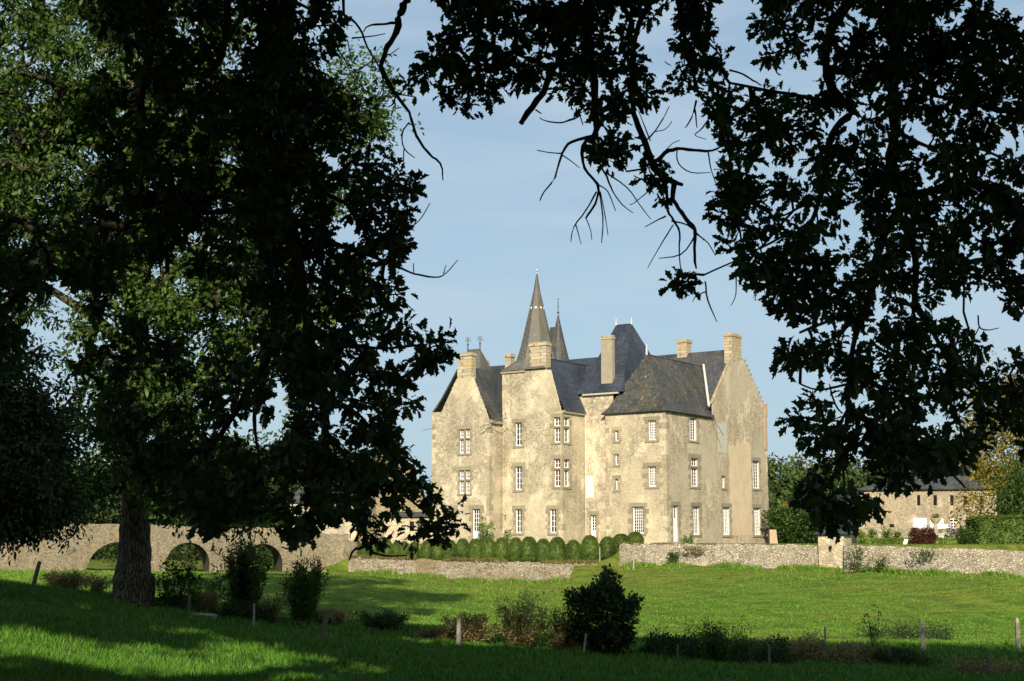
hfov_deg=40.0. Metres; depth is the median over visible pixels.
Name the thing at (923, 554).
ivy
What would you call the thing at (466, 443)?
window
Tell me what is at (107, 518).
deciduous tree
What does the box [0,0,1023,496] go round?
sky
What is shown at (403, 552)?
topiary dome
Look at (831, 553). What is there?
wall pavilion
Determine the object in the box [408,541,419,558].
topiary dome
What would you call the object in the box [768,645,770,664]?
fence post
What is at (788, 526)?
bush
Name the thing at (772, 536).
brick pier
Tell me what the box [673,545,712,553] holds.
ivy
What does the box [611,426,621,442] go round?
window
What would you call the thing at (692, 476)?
window
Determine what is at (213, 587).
bush
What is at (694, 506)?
window
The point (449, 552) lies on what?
topiary dome
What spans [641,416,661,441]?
window
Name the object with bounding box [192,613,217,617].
pale stone
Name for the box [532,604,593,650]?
bramble
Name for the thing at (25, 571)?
meadow grass
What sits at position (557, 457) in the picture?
window
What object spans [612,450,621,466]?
window
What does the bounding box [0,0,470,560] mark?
oak tree
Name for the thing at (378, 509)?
gabled chapel
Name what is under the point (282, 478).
deciduous tree
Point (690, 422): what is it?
window
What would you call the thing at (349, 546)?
terrace wall
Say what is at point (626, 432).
chateau
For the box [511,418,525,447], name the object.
window
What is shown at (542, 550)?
topiary dome
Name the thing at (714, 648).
bramble
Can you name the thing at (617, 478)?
window
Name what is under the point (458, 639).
fence post
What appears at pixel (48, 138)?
oak tree
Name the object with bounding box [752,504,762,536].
window
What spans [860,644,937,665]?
bramble
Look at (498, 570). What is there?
retaining wall
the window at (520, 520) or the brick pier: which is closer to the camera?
the window at (520, 520)
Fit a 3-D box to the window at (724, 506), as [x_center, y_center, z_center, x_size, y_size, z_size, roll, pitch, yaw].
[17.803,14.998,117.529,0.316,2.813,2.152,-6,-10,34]
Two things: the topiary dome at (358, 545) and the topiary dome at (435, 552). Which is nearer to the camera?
the topiary dome at (435, 552)
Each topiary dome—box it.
[353,540,360,554]
[359,543,368,555]
[382,540,391,554]
[391,541,400,554]
[399,541,408,555]
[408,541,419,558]
[419,541,430,558]
[430,544,442,559]
[441,540,455,558]
[455,537,468,558]
[468,538,481,558]
[480,537,494,558]
[492,537,508,559]
[507,536,521,561]
[520,536,536,561]
[535,538,549,561]
[549,536,565,560]
[564,539,580,560]
[579,535,600,560]
[599,536,617,557]
[613,534,630,543]
[628,531,643,542]
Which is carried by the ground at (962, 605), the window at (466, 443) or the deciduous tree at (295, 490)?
the deciduous tree at (295, 490)
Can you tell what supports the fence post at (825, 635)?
on the ground at (962, 605)
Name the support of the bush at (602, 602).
on the ground at (962, 605)
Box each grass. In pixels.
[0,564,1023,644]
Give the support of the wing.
on the terrace lawn at (578, 573)
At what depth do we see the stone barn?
147.18 m
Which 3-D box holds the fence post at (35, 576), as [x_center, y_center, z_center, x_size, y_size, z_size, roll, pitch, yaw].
[-15.381,7.728,45.364,0.152,1.237,0.152,12,-8,2]
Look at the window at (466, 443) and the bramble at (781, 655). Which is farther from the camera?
the window at (466, 443)
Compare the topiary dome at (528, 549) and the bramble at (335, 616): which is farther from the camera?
the topiary dome at (528, 549)
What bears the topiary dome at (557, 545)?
on the terrace lawn at (578, 573)
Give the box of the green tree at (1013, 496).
[980,446,1023,515]
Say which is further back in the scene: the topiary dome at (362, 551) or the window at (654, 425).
the window at (654, 425)
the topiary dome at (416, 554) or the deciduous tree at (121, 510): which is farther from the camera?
the deciduous tree at (121, 510)
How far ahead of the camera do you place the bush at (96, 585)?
51.13 m
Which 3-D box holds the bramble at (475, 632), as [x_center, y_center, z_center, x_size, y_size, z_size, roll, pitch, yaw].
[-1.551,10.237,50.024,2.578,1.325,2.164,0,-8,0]
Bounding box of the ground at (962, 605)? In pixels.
[0,548,1023,680]
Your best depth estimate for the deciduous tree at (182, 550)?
134.56 m
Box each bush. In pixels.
[78,574,111,594]
[95,542,118,565]
[152,554,206,609]
[170,543,202,567]
[197,577,222,612]
[209,534,274,608]
[255,546,273,566]
[257,590,292,623]
[278,553,330,621]
[561,563,644,654]
[761,504,818,542]
[857,529,866,538]
[865,525,878,537]
[881,525,893,537]
[891,526,902,537]
[907,525,938,543]
[954,522,973,543]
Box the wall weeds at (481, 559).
[348,554,598,563]
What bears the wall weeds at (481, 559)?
on the retaining wall at (498, 570)
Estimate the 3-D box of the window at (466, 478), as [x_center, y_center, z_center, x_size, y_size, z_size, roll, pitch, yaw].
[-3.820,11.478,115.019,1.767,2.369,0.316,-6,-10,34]
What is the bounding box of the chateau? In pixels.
[423,269,768,543]
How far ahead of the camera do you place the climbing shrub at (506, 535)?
110.87 m
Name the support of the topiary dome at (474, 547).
on the terrace lawn at (578, 573)
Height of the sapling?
2.183 m
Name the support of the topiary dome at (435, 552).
on the terrace lawn at (578, 573)
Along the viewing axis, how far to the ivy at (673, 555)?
100.13 m
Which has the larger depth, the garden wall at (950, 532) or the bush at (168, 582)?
the garden wall at (950, 532)
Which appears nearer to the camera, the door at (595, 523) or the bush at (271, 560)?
the door at (595, 523)
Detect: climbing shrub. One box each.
[477,516,495,540]
[503,528,512,542]
[680,533,694,543]
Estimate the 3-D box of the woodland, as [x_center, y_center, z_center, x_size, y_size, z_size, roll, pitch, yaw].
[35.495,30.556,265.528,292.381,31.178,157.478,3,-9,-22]
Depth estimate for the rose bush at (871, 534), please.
111.75 m
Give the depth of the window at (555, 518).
111.75 m
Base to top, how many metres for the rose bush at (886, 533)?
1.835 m
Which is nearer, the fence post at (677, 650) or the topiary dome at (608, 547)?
the fence post at (677, 650)
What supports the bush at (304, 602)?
on the ground at (962, 605)
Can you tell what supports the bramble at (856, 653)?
on the ground at (962, 605)
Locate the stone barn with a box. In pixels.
[857,468,997,528]
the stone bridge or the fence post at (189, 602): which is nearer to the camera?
the fence post at (189, 602)
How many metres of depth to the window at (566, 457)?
112.43 m
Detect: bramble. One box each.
[39,565,100,589]
[163,587,227,612]
[212,597,280,622]
[309,607,353,625]
[350,607,413,629]
[411,624,454,639]
[433,611,501,644]
[491,590,556,646]
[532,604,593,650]
[637,624,705,658]
[684,614,756,662]
[726,632,798,664]
[776,630,831,661]
[799,636,884,663]
[850,609,962,640]
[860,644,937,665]
[941,651,1023,674]
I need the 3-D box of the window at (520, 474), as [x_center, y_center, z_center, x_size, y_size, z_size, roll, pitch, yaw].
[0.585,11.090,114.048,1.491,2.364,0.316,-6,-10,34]
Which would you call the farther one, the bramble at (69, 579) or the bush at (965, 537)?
the bush at (965, 537)
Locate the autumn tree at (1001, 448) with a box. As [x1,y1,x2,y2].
[941,349,1023,528]
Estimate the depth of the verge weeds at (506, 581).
102.23 m
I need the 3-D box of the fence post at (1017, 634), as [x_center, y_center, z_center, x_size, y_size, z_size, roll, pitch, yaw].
[20.784,12.194,57.859,0.159,1.584,0.159,-1,-8,5]
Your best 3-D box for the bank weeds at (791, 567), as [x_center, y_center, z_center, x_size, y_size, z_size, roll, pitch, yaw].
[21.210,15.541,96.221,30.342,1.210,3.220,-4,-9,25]
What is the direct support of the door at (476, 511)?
in the chateau
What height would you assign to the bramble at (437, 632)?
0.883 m
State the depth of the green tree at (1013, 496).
108.01 m
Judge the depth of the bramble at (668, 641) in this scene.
48.69 m
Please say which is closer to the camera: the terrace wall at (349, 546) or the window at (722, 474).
the terrace wall at (349, 546)
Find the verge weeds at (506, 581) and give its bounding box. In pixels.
[356,568,595,583]
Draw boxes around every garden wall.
[619,543,818,567]
[844,545,1023,575]
[855,527,963,541]
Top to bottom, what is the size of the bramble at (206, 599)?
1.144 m
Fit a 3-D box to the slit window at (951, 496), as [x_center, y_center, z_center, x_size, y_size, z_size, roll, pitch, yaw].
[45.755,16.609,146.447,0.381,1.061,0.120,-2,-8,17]
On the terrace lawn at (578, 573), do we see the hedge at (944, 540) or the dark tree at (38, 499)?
the hedge at (944, 540)
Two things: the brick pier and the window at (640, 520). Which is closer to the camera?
the window at (640, 520)
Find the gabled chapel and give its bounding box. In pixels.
[356,388,424,542]
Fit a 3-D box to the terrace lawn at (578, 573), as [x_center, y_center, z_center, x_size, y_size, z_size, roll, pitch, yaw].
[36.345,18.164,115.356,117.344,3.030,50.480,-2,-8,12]
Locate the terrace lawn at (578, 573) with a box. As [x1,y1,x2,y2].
[323,543,1023,580]
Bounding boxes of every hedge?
[856,536,909,543]
[904,537,959,543]
[964,514,1023,543]
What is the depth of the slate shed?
145.95 m
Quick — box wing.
[384,512,430,542]
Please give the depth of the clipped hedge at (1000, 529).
98.62 m
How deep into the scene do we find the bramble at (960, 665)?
45.59 m
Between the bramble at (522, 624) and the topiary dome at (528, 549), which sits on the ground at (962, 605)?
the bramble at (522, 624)
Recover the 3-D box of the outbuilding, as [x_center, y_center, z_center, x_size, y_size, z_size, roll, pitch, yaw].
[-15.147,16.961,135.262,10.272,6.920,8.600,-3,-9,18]
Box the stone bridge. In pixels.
[0,524,348,571]
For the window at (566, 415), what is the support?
in the chateau
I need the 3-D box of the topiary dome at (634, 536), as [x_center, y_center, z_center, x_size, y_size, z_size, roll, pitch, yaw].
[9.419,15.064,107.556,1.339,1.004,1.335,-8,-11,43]
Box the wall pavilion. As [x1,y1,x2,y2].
[813,524,852,568]
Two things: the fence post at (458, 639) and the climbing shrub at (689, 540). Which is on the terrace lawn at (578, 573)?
the climbing shrub at (689, 540)
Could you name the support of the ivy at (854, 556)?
attached to the garden wall at (968, 561)
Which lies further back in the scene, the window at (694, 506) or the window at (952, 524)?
the window at (952, 524)
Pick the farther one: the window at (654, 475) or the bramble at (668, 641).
the window at (654, 475)
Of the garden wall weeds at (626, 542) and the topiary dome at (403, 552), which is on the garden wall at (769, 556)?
the garden wall weeds at (626, 542)
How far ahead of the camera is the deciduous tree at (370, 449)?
172.04 m
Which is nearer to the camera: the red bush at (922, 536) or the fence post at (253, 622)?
the fence post at (253, 622)
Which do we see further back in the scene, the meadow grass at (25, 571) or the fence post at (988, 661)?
the meadow grass at (25, 571)
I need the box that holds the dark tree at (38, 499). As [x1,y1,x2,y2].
[0,323,102,565]
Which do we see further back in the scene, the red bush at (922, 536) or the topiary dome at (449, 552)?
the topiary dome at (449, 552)
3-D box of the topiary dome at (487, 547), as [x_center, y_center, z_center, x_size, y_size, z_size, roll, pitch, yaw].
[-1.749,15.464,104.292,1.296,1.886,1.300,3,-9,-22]
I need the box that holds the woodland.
[48,443,1023,550]
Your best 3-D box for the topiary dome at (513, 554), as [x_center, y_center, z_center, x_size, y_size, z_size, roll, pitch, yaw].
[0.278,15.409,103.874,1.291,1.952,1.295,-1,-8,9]
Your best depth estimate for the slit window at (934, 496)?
146.89 m
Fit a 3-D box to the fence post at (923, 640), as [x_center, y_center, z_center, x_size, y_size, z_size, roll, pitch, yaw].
[16.462,11.940,56.380,0.155,1.452,0.155,-5,-9,30]
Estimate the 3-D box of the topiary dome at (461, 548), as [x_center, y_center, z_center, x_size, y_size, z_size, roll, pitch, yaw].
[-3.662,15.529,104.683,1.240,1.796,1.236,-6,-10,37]
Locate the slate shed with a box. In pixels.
[837,491,857,542]
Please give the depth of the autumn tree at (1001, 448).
116.32 m
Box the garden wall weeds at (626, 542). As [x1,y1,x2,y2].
[618,541,715,544]
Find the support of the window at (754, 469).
in the chateau
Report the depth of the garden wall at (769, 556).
99.59 m
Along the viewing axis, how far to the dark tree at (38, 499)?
39.17 m
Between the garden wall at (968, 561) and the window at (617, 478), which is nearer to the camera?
the garden wall at (968, 561)
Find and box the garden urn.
[930,513,944,537]
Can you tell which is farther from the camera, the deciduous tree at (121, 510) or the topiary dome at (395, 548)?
the deciduous tree at (121, 510)
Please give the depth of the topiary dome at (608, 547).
103.20 m
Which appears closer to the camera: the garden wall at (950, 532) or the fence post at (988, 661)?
the fence post at (988, 661)
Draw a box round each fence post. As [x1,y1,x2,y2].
[31,561,40,587]
[187,594,190,611]
[252,604,254,626]
[320,611,328,640]
[456,617,460,644]
[583,633,586,654]
[676,645,678,660]
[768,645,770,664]
[824,627,826,646]
[920,620,925,649]
[986,653,990,672]
[1015,618,1020,648]
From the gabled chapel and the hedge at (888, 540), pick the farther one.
the gabled chapel
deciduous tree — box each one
[49,440,154,560]
[79,437,189,555]
[147,430,294,560]
[182,423,299,556]
[254,432,351,549]
[299,436,431,491]
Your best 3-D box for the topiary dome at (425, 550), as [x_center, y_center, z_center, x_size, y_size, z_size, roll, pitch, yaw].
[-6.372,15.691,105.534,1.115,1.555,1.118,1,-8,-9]
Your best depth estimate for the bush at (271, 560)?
117.58 m
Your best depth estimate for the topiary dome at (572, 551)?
102.78 m
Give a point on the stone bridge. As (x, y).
(329, 550)
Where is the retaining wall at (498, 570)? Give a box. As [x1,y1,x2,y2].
[348,557,597,581]
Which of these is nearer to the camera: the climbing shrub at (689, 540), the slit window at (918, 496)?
the climbing shrub at (689, 540)
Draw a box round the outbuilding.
[287,484,355,540]
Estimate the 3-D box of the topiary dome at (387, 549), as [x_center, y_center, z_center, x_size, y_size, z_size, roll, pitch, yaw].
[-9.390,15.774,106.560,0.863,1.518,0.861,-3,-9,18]
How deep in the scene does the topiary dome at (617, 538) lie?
104.77 m
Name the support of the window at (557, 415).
in the chateau
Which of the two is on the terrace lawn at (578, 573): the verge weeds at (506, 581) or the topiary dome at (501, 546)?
the topiary dome at (501, 546)
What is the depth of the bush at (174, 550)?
114.72 m
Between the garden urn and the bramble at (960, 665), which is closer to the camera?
the bramble at (960, 665)
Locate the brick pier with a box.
[769,530,777,543]
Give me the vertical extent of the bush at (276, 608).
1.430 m
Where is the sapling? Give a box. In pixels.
[861,602,882,648]
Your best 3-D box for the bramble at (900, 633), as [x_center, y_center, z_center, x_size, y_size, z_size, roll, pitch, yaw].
[18.011,13.321,64.708,5.352,1.904,5.122,0,-8,0]
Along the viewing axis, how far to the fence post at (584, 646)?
48.01 m
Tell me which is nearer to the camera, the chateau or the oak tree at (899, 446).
the oak tree at (899, 446)
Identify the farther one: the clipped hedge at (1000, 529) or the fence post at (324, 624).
the clipped hedge at (1000, 529)
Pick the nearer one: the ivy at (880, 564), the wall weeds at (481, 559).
the ivy at (880, 564)
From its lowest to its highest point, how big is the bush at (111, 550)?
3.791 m
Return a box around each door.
[468,505,483,541]
[587,511,599,538]
[670,501,680,543]
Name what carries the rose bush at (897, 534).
on the terrace lawn at (578, 573)
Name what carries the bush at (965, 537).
on the terrace lawn at (578, 573)
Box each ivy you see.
[666,550,680,561]
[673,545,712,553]
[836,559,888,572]
[843,543,870,567]
[866,555,890,571]
[900,548,942,558]
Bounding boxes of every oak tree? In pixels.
[0,0,423,607]
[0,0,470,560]
[391,0,1023,544]
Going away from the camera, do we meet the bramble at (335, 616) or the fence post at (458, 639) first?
the fence post at (458, 639)
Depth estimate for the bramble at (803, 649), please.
49.62 m
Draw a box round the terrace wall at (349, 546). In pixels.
[344,540,356,559]
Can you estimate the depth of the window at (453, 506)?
115.24 m
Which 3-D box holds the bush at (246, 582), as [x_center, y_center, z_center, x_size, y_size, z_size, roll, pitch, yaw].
[-10.066,8.749,52.308,2.352,3.138,2.542,0,-8,0]
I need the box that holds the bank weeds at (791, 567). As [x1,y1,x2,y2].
[618,559,1023,578]
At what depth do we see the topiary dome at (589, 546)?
102.47 m
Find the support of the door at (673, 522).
in the chateau
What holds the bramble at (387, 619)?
on the ground at (962, 605)
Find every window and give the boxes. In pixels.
[442,505,457,535]
[456,425,472,455]
[456,466,472,495]
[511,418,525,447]
[511,462,525,491]
[512,505,525,534]
[545,505,559,534]
[550,413,559,444]
[550,455,559,488]
[564,413,571,444]
[564,455,571,488]
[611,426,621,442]
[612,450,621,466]
[612,475,621,491]
[627,503,648,535]
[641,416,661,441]
[642,462,662,488]
[686,414,700,442]
[688,454,701,488]
[690,502,702,536]
[720,472,726,489]
[720,503,732,536]
[751,457,761,490]
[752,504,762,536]
[917,495,919,504]
[933,495,936,504]
[950,495,953,504]
[950,519,955,527]
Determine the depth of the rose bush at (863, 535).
111.81 m

